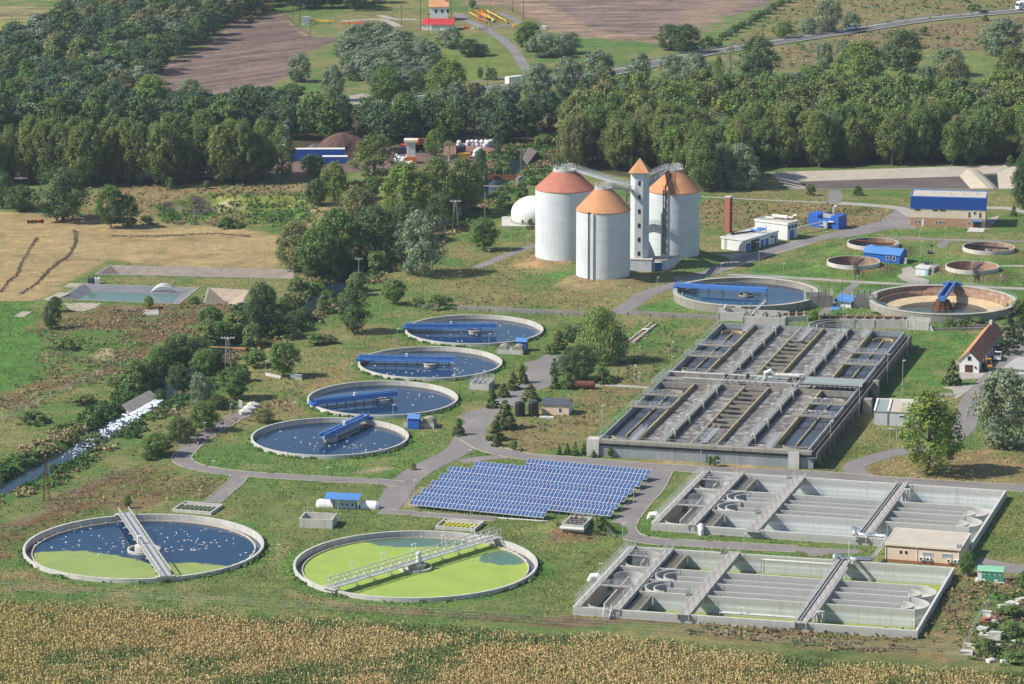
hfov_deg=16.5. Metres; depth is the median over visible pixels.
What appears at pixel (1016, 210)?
road
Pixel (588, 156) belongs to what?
poplar tree
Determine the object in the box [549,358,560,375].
spruce tree
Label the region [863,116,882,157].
lime green tree
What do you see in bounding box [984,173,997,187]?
reservoir water
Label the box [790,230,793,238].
door
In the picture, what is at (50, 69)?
forest
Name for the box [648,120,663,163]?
poplar tree
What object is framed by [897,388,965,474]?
lime green tree
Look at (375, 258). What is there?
bush
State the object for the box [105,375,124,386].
bush
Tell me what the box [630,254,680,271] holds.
pump building
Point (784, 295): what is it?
clarifier
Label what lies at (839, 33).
guardrail
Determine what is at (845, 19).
silver leaf tree
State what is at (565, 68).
silver leaf tree
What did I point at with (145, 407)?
foam
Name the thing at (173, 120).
poplar tree
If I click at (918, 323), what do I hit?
outlet chamber
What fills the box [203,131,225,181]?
poplar tree
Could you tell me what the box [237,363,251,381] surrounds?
bush
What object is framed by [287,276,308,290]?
bush
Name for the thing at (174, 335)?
bush
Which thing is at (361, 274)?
bush
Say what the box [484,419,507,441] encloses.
conifer shrub
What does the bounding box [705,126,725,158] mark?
poplar tree
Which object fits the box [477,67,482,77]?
broadleaf tree
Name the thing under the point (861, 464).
road
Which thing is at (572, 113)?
poplar tree
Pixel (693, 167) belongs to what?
broadleaf tree
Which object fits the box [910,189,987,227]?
control building
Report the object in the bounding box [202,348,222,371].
bush
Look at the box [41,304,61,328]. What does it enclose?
broadleaf tree
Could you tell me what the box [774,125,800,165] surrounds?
poplar tree
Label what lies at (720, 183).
silver leaf tree
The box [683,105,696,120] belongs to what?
poplar tree
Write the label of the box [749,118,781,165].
poplar tree
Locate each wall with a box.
[265,373,280,378]
[929,324,988,330]
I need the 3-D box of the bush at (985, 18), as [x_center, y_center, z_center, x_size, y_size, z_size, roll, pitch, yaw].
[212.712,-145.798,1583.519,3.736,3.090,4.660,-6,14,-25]
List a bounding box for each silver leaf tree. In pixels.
[177,77,201,94]
[187,371,215,404]
[284,52,311,81]
[318,63,345,97]
[392,209,448,276]
[433,27,463,48]
[473,43,489,55]
[515,61,556,100]
[524,31,565,57]
[551,56,584,97]
[559,31,584,53]
[581,48,617,83]
[608,333,630,362]
[627,52,652,80]
[657,53,683,76]
[675,51,719,83]
[707,141,731,189]
[715,113,732,121]
[721,142,761,189]
[724,28,734,36]
[744,17,753,24]
[763,6,772,13]
[797,17,816,34]
[813,0,842,32]
[814,109,841,159]
[815,41,833,68]
[833,38,849,63]
[841,11,862,29]
[876,122,903,161]
[916,65,938,84]
[931,46,968,74]
[969,367,1023,449]
[975,17,1023,56]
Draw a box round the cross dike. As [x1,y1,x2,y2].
[959,168,996,187]
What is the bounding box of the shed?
[863,245,907,263]
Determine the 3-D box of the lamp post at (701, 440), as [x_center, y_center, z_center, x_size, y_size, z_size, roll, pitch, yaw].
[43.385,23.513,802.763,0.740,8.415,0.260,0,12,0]
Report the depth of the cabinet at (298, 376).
885.41 m
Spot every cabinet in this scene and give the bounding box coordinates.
[290,373,296,378]
[295,374,301,379]
[302,16,310,24]
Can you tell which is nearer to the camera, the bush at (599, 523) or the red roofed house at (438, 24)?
the bush at (599, 523)
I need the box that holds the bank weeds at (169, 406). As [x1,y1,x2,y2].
[0,141,557,505]
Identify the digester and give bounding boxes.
[535,163,593,260]
[576,181,630,279]
[649,163,699,258]
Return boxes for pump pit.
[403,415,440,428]
[497,343,528,354]
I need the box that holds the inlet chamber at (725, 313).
[717,304,744,320]
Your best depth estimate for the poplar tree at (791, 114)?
1208.55 m
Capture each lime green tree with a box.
[133,74,171,99]
[143,295,153,308]
[185,425,196,435]
[320,160,349,200]
[378,158,433,218]
[423,129,445,155]
[424,58,467,95]
[599,101,621,132]
[657,122,687,167]
[680,113,692,124]
[714,55,724,76]
[723,114,753,152]
[724,127,747,178]
[769,21,795,37]
[830,38,888,85]
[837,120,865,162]
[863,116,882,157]
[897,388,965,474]
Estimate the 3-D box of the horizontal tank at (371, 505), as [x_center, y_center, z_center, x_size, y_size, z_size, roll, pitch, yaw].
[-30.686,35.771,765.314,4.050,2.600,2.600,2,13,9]
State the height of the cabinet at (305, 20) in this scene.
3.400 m
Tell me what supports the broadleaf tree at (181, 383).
on the ground at (262, 48)
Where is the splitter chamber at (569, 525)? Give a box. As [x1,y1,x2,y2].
[560,510,613,535]
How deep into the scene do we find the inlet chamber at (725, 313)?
954.71 m
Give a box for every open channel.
[418,303,584,315]
[626,310,716,319]
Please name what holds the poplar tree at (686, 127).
on the ground at (262, 48)
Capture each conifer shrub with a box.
[451,418,465,436]
[484,387,500,408]
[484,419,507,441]
[489,400,517,430]
[490,434,502,446]
[497,383,510,397]
[506,371,522,390]
[516,364,528,383]
[520,384,539,401]
[549,373,561,389]
[551,330,567,350]
[556,444,561,454]
[564,443,570,454]
[569,441,579,455]
[580,442,586,454]
[941,359,961,385]
[1010,205,1017,216]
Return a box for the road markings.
[422,9,1020,98]
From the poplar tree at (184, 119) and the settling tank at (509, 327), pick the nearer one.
the settling tank at (509, 327)
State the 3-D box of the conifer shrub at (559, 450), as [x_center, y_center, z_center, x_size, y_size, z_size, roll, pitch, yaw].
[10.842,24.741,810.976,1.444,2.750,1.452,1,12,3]
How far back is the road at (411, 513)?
759.19 m
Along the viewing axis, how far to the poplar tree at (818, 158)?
1195.27 m
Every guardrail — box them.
[413,7,1014,94]
[428,10,1023,97]
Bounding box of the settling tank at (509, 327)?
[405,314,543,346]
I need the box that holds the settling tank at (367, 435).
[251,417,408,458]
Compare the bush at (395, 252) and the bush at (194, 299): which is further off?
the bush at (395, 252)
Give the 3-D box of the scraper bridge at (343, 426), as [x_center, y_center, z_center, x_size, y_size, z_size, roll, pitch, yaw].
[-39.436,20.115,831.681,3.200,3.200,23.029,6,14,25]
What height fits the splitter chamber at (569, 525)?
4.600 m
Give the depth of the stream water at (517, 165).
861.63 m
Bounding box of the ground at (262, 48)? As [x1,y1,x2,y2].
[0,0,1023,683]
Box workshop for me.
[874,398,917,426]
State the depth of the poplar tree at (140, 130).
1159.79 m
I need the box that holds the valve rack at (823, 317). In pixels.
[820,313,839,319]
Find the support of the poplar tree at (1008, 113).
on the ground at (262, 48)
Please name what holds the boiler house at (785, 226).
on the ground at (262, 48)
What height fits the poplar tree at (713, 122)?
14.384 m
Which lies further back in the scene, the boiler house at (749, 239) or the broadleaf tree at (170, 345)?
the boiler house at (749, 239)
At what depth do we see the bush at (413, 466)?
797.16 m
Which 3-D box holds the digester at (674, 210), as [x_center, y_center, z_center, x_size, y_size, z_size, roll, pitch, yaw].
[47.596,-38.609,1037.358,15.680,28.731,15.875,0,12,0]
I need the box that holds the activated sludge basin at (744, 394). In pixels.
[587,320,911,468]
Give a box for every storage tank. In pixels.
[514,398,524,416]
[528,398,538,416]
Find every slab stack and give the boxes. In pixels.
[14,311,30,316]
[44,292,69,300]
[64,283,82,287]
[122,307,136,310]
[143,310,158,314]
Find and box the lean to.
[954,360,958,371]
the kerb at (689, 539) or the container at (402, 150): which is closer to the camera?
the kerb at (689, 539)
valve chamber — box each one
[804,288,832,307]
[851,290,876,307]
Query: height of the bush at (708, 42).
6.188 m
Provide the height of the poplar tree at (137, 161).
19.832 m
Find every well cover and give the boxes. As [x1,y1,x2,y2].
[239,408,251,414]
[243,405,255,410]
[246,401,259,407]
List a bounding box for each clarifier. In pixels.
[673,273,819,314]
[869,281,1016,322]
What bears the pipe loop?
on the ground at (262, 48)
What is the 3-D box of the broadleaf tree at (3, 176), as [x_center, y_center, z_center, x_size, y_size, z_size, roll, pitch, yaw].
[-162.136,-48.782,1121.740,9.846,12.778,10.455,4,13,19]
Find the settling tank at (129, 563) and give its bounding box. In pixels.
[23,514,263,582]
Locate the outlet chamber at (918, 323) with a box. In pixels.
[907,317,933,330]
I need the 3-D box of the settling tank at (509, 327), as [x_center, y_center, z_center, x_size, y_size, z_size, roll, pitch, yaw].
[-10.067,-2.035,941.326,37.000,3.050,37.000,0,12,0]
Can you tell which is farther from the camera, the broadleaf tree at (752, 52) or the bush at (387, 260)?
the broadleaf tree at (752, 52)
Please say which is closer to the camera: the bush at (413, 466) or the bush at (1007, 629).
the bush at (1007, 629)
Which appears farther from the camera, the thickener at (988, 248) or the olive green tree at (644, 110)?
the olive green tree at (644, 110)
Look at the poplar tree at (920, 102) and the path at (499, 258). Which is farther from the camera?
the poplar tree at (920, 102)
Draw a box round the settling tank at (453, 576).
[293,530,537,601]
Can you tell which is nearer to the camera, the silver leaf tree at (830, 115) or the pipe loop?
the silver leaf tree at (830, 115)
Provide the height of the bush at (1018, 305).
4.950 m
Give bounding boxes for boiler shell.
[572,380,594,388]
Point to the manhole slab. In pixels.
(948, 394)
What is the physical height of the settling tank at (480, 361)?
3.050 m
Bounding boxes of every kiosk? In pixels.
[407,414,421,428]
[515,337,528,350]
[834,294,856,307]
[975,565,1005,583]
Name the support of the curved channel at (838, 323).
on the ground at (262, 48)
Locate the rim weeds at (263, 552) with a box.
[17,306,1016,603]
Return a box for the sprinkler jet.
[151,283,178,292]
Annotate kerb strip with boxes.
[498,517,547,520]
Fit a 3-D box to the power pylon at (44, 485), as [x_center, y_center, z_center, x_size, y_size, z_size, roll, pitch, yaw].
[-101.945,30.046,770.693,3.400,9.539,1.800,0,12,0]
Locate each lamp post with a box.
[601,405,603,432]
[701,427,703,454]
[830,421,833,451]
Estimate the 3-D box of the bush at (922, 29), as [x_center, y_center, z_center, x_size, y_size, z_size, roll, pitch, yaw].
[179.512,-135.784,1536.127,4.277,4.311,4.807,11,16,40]
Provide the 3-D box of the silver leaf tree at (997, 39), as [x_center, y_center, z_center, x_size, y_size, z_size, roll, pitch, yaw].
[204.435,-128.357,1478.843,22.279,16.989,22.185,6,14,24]
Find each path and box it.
[341,19,400,26]
[376,15,416,19]
[471,77,504,81]
[471,244,534,267]
[485,13,521,28]
[595,384,648,387]
[700,196,825,202]
[728,274,1023,289]
[818,283,861,314]
[999,265,1023,266]
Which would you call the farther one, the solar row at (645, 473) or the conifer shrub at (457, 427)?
the conifer shrub at (457, 427)
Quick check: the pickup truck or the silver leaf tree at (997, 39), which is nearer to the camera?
the pickup truck
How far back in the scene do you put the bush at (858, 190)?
1144.23 m
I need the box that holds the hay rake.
[27,219,43,223]
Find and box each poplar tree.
[0,122,17,154]
[0,130,19,182]
[1,128,21,176]
[13,126,44,182]
[15,112,48,181]
[16,125,36,179]
[24,121,56,184]
[41,116,60,178]
[41,125,63,179]
[45,121,75,184]
[62,123,92,185]
[63,115,80,152]
[67,113,82,132]
[68,119,104,185]
[68,135,95,184]
[91,126,109,180]
[95,113,125,177]
[101,125,125,183]
[113,115,140,183]
[123,120,153,184]
[124,132,151,182]
[142,125,150,179]
[145,120,181,185]
[147,122,169,180]
[155,112,187,174]
[163,126,188,180]
[174,132,202,183]
[177,110,192,168]
[186,122,204,178]
[186,124,209,179]
[187,108,215,175]
[200,125,227,179]
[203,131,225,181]
[206,121,240,184]
[214,116,245,180]
[225,120,258,183]
[234,117,257,178]
[243,129,269,181]
[252,118,278,168]
[252,126,275,178]
[265,123,296,180]
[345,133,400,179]
[412,153,460,220]
[444,154,484,215]
[555,111,582,160]
[575,113,597,160]
[582,113,604,161]
[595,128,615,166]
[597,109,627,141]
[601,118,628,165]
[602,120,627,170]
[617,117,649,169]
[618,131,643,164]
[633,119,656,162]
[642,113,654,161]
[646,114,674,167]
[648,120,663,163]
[651,101,671,159]
[659,113,683,166]
[665,102,685,115]
[669,120,693,173]
[679,122,705,180]
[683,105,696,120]
[683,105,708,124]
[686,128,719,190]
[686,134,711,174]
[693,117,709,127]
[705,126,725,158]
[707,126,724,173]
[709,117,719,126]
[711,122,729,141]
[717,118,731,126]
[734,106,759,140]
[738,117,760,152]
[744,106,762,150]
[748,102,769,147]
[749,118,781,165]
[757,115,775,157]
[770,106,800,160]
[772,108,797,158]
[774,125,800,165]
[792,110,812,160]
[798,109,815,155]
[801,109,832,159]
[802,109,838,165]
[804,121,834,166]
[840,117,867,163]
[855,117,878,160]
[874,109,909,164]
[906,96,934,159]
[919,100,945,160]
[957,120,984,164]
[971,107,988,155]
[988,114,1013,160]
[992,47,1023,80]
[995,106,1022,158]
[1011,113,1023,156]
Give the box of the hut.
[915,260,938,275]
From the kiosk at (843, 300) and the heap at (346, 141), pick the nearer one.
the kiosk at (843, 300)
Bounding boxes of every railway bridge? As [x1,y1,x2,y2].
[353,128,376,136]
[483,174,521,184]
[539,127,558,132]
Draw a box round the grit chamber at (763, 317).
[742,298,787,324]
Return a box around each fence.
[0,456,140,534]
[1,358,127,419]
[7,583,383,611]
[283,12,309,36]
[284,6,502,14]
[384,606,955,654]
[513,8,545,25]
[961,593,992,656]
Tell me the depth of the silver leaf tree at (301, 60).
1390.19 m
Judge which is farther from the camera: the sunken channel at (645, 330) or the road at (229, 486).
the sunken channel at (645, 330)
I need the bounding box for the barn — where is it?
[1002,357,1023,378]
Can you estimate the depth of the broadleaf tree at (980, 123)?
1202.85 m
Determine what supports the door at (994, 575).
in the transformer kiosk at (995, 574)
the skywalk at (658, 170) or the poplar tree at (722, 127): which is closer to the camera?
the skywalk at (658, 170)
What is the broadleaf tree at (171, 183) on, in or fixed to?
on the ground at (262, 48)
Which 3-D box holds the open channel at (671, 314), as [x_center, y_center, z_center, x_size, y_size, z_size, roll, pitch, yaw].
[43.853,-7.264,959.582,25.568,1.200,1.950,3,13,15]
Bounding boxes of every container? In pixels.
[289,148,344,160]
[322,155,347,163]
[395,147,406,154]
[456,145,465,154]
[459,152,470,157]
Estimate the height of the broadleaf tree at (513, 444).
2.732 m
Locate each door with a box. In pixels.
[432,26,438,30]
[655,263,661,270]
[746,243,749,251]
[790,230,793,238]
[965,365,972,372]
[973,222,981,227]
[982,572,986,580]
[987,572,991,580]
[992,572,996,581]
[997,573,1002,581]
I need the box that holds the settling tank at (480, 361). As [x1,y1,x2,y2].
[358,346,502,380]
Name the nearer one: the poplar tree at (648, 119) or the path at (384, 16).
the poplar tree at (648, 119)
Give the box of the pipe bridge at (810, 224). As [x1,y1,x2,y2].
[798,221,822,227]
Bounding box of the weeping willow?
[572,304,629,365]
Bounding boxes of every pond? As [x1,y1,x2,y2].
[59,283,198,303]
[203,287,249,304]
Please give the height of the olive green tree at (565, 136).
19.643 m
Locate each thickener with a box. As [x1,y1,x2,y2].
[827,256,879,278]
[847,237,898,249]
[945,260,998,282]
[962,242,1014,254]
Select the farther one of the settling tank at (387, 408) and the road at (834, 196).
the road at (834, 196)
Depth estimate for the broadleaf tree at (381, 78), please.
1329.99 m
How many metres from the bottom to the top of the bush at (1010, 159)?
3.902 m
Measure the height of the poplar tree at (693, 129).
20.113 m
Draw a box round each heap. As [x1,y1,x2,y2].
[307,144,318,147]
[316,132,377,158]
[388,153,451,160]
[440,146,516,155]
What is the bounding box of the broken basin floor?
[63,303,100,310]
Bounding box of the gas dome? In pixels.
[502,196,534,226]
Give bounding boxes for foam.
[62,399,162,457]
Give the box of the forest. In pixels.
[0,0,1023,150]
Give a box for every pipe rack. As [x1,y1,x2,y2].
[310,19,335,23]
[342,21,363,24]
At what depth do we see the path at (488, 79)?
1400.28 m
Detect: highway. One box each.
[415,9,1023,98]
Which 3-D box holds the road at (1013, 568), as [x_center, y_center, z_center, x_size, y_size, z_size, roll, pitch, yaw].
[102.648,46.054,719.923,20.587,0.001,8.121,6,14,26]
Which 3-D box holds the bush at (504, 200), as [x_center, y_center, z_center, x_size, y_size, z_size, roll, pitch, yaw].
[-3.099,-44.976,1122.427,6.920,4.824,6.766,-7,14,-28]
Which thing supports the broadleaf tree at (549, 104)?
on the ground at (262, 48)
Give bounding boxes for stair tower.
[628,158,650,257]
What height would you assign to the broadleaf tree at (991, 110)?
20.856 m
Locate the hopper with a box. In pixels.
[404,138,417,163]
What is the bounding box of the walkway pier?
[626,182,630,205]
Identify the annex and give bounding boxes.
[421,18,430,29]
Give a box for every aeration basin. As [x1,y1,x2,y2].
[573,540,954,638]
[647,464,1006,550]
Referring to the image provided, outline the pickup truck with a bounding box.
[993,351,1001,360]
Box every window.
[922,552,932,556]
[942,553,951,558]
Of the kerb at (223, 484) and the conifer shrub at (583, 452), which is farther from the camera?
the conifer shrub at (583, 452)
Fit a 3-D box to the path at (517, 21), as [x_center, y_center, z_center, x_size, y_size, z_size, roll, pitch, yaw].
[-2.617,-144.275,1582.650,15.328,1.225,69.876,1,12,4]
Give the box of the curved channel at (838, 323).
[808,319,842,327]
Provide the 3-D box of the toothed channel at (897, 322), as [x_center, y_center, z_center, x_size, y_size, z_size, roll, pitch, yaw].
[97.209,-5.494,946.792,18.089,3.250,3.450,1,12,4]
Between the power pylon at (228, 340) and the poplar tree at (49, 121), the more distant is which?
the poplar tree at (49, 121)
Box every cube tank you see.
[87,277,93,283]
[93,277,99,283]
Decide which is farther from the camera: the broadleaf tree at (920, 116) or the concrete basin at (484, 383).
the broadleaf tree at (920, 116)
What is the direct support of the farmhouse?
on the ground at (262, 48)
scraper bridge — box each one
[115,507,174,578]
[308,388,397,407]
[318,412,373,442]
[322,525,504,590]
[356,352,454,366]
[403,321,496,332]
[674,281,767,296]
[938,280,961,300]
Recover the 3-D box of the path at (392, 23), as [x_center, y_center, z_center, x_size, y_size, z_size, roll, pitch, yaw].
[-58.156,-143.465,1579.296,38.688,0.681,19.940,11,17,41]
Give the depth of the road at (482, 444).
796.92 m
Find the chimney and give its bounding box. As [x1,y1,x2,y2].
[724,195,732,232]
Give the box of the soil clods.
[0,229,249,294]
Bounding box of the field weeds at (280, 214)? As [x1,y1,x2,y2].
[0,0,1023,666]
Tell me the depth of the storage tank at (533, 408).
847.02 m
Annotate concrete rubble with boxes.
[960,649,973,654]
[963,642,973,646]
[976,625,990,631]
[978,632,987,637]
[979,621,988,626]
[980,617,990,620]
[982,610,992,614]
[983,613,992,616]
[986,657,996,662]
[987,630,1002,640]
[1000,659,1009,663]
[1005,600,1021,605]
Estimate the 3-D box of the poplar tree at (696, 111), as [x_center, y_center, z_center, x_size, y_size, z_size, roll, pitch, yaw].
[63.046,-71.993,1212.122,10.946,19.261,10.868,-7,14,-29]
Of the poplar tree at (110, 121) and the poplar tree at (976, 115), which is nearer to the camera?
the poplar tree at (110, 121)
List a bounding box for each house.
[429,0,448,17]
[429,18,455,30]
[541,397,572,415]
[720,226,778,251]
[754,214,797,239]
[808,205,846,229]
[884,527,970,566]
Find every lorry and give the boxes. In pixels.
[505,75,523,84]
[1015,0,1023,9]
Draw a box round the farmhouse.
[958,320,1003,372]
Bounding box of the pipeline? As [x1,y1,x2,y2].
[210,346,247,351]
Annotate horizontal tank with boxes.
[316,499,334,507]
[360,500,379,509]
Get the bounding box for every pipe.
[698,523,703,535]
[832,526,887,563]
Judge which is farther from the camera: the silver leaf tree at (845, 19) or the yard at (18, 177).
the silver leaf tree at (845, 19)
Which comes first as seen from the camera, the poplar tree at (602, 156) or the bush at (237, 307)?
the bush at (237, 307)
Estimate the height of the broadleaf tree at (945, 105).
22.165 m
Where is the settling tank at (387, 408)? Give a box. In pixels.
[307,380,457,418]
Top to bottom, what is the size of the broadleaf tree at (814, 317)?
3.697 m
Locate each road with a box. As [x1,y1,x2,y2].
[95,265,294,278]
[172,411,404,485]
[204,476,247,502]
[378,354,565,508]
[379,509,496,520]
[453,14,528,74]
[458,455,505,462]
[461,437,1023,490]
[611,220,897,314]
[614,468,797,551]
[826,202,910,216]
[827,190,841,203]
[842,328,1023,477]
[882,237,1023,241]
[969,558,1023,572]
[987,207,1023,212]
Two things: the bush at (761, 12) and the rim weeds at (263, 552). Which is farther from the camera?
the bush at (761, 12)
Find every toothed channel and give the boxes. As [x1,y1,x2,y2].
[782,311,808,321]
[840,314,906,328]
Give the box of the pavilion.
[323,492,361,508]
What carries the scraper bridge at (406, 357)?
on the settling tank at (480, 361)
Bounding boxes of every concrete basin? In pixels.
[172,501,222,514]
[299,507,342,528]
[435,518,483,531]
[469,373,494,390]
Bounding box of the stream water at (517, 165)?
[0,152,534,496]
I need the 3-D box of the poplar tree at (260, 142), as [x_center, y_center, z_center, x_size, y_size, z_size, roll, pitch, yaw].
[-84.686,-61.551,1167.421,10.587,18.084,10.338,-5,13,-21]
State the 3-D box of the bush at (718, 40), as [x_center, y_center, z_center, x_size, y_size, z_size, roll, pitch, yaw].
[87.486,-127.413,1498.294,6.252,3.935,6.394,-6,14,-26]
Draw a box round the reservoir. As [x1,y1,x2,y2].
[768,164,1016,188]
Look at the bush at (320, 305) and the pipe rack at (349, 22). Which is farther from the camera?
the pipe rack at (349, 22)
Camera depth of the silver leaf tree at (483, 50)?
1465.40 m
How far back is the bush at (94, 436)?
826.62 m
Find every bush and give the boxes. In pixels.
[14,410,48,425]
[52,338,76,352]
[65,393,97,404]
[78,432,105,444]
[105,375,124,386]
[118,359,151,384]
[121,361,145,380]
[125,372,147,391]
[139,214,154,224]
[141,357,158,380]
[161,336,181,355]
[166,332,183,345]
[174,333,190,356]
[187,296,200,304]
[195,318,217,339]
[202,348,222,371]
[215,216,241,229]
[226,310,248,328]
[228,303,248,325]
[229,322,245,341]
[237,349,271,367]
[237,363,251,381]
[242,322,264,346]
[247,15,254,21]
[261,317,283,339]
[267,320,294,340]
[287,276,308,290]
[305,333,328,347]
[314,300,333,313]
[316,289,337,303]
[319,256,339,278]
[334,244,353,263]
[346,274,363,291]
[349,271,369,290]
[367,251,387,273]
[381,250,391,267]
[386,247,401,261]
[408,297,424,307]
[410,86,421,95]
[410,463,416,469]
[419,294,456,309]
[484,67,497,79]
[487,150,495,157]
[494,166,515,174]
[494,194,513,208]
[515,180,528,199]
[519,147,538,159]
[526,218,534,229]
[531,133,552,146]
[542,344,556,354]
[559,373,572,388]
[593,516,610,529]
[594,366,612,384]
[698,35,718,48]
[713,38,722,46]
[718,32,728,39]
[737,21,748,28]
[757,9,766,17]
[776,0,786,6]
[805,183,816,195]
[853,185,863,195]
[917,26,928,35]
[941,318,953,327]
[953,319,971,329]
[966,4,983,10]
[970,316,987,323]
[972,638,999,654]
[980,14,989,20]
[993,603,1022,618]
[998,621,1023,636]
[998,649,1023,666]
[1005,155,1014,165]
[1012,298,1023,315]
[1014,571,1023,587]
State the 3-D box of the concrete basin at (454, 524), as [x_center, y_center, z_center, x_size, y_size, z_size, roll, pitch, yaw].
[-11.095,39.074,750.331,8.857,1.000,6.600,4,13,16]
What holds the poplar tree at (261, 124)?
on the yard at (297, 169)
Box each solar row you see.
[409,495,547,517]
[420,488,615,518]
[429,480,621,511]
[437,473,628,503]
[446,466,634,495]
[473,461,643,489]
[525,459,650,479]
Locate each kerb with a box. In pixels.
[171,412,405,486]
[202,474,249,502]
[378,509,497,520]
[460,437,1023,491]
[612,468,798,552]
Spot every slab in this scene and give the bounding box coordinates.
[484,185,528,187]
[522,147,536,164]
[539,416,552,418]
[935,393,954,396]
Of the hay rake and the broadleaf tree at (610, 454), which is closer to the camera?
the broadleaf tree at (610, 454)
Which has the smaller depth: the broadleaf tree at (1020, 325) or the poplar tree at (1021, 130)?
the broadleaf tree at (1020, 325)
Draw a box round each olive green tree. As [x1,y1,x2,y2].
[253,408,274,423]
[272,217,319,271]
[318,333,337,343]
[336,184,384,237]
[555,113,585,167]
[568,111,594,165]
[629,112,648,165]
[635,102,656,116]
[657,109,684,150]
[695,109,711,125]
[732,120,753,178]
[935,56,972,83]
[943,111,966,160]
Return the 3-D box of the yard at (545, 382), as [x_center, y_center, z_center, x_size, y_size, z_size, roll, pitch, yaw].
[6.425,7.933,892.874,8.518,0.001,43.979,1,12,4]
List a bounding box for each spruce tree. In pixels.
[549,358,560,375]
[994,310,1020,354]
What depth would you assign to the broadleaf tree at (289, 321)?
932.05 m
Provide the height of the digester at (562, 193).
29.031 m
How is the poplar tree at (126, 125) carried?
on the ground at (262, 48)
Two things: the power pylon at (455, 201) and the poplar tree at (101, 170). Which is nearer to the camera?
the power pylon at (455, 201)
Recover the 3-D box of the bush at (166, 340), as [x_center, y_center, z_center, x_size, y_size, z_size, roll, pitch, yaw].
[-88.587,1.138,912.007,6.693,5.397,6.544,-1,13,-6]
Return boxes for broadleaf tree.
[0,170,15,207]
[3,184,40,210]
[31,166,92,220]
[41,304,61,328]
[46,296,61,310]
[48,463,56,470]
[93,183,129,227]
[114,194,140,227]
[123,495,131,507]
[138,431,174,455]
[140,450,154,459]
[146,345,174,372]
[152,388,165,399]
[163,341,182,358]
[163,348,179,360]
[164,415,197,441]
[165,176,175,187]
[165,364,194,392]
[184,336,201,360]
[186,400,220,429]
[188,349,217,371]
[190,347,226,365]
[197,306,223,329]
[203,180,211,187]
[209,320,237,342]
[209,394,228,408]
[215,366,249,398]
[229,302,245,312]
[243,280,278,336]
[252,285,277,307]
[261,85,274,97]
[268,340,303,376]
[273,317,297,335]
[278,82,305,97]
[284,310,307,328]
[294,224,338,273]
[296,306,312,320]
[299,154,326,177]
[301,264,320,277]
[304,178,328,205]
[305,179,325,202]
[311,205,362,262]
[336,285,374,332]
[345,204,403,261]
[346,180,365,192]
[361,175,382,195]
[368,65,404,101]
[380,278,406,303]
[386,200,431,243]
[426,190,461,228]
[455,38,483,55]
[456,169,482,201]
[467,0,476,7]
[468,216,500,250]
[474,149,487,173]
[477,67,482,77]
[477,160,487,188]
[493,134,502,153]
[509,440,517,449]
[512,21,542,50]
[533,91,561,112]
[555,343,599,380]
[562,325,578,341]
[584,103,608,159]
[607,447,613,457]
[651,23,680,49]
[668,23,703,52]
[689,144,722,182]
[708,456,712,465]
[712,455,720,465]
[730,24,740,31]
[733,36,783,77]
[750,13,759,21]
[769,2,779,9]
[799,64,824,79]
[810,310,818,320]
[818,114,843,163]
[830,103,857,156]
[850,101,877,143]
[879,28,929,70]
[895,118,912,156]
[904,105,936,162]
[933,98,956,158]
[939,119,968,164]
[959,549,976,574]
[960,114,992,162]
[973,101,1005,158]
[1009,103,1023,154]
[1010,154,1023,208]
[1014,314,1023,344]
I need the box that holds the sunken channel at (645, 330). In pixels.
[629,323,656,342]
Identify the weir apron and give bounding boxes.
[122,390,156,412]
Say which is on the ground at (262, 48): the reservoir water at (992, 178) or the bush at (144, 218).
the bush at (144, 218)
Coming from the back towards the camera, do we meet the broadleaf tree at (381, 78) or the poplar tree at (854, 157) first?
the broadleaf tree at (381, 78)
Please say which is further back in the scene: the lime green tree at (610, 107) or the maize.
the lime green tree at (610, 107)
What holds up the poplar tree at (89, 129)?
on the ground at (262, 48)
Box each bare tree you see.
[442,139,456,161]
[721,44,737,74]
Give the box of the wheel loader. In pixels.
[982,358,995,371]
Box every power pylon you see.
[38,458,52,500]
[221,336,234,369]
[450,200,460,229]
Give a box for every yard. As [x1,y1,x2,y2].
[15,170,226,179]
[254,146,475,175]
[349,93,393,104]
[460,410,487,437]
[524,360,550,389]
[674,230,840,278]
[797,547,859,555]
[838,229,887,237]
[873,206,915,228]
[897,266,928,283]
[937,241,949,247]
[943,384,973,398]
[959,372,985,378]
[966,215,999,228]
[967,227,984,231]
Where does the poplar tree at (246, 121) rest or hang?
on the ground at (262, 48)
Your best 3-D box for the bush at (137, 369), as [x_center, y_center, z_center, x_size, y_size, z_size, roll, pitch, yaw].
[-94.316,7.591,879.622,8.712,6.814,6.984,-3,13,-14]
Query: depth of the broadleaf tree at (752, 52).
1391.36 m
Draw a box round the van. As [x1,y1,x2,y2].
[846,23,857,29]
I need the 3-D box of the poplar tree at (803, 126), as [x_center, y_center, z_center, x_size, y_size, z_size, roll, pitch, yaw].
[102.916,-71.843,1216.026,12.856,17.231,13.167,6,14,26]
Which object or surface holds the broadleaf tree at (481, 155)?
on the ground at (262, 48)
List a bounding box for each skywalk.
[574,165,630,187]
[609,182,633,190]
[649,164,668,186]
[650,163,668,176]
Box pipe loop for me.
[469,9,506,22]
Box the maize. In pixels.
[0,598,1023,683]
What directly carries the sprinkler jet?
on the pond at (125, 293)
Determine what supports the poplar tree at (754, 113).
on the ground at (262, 48)

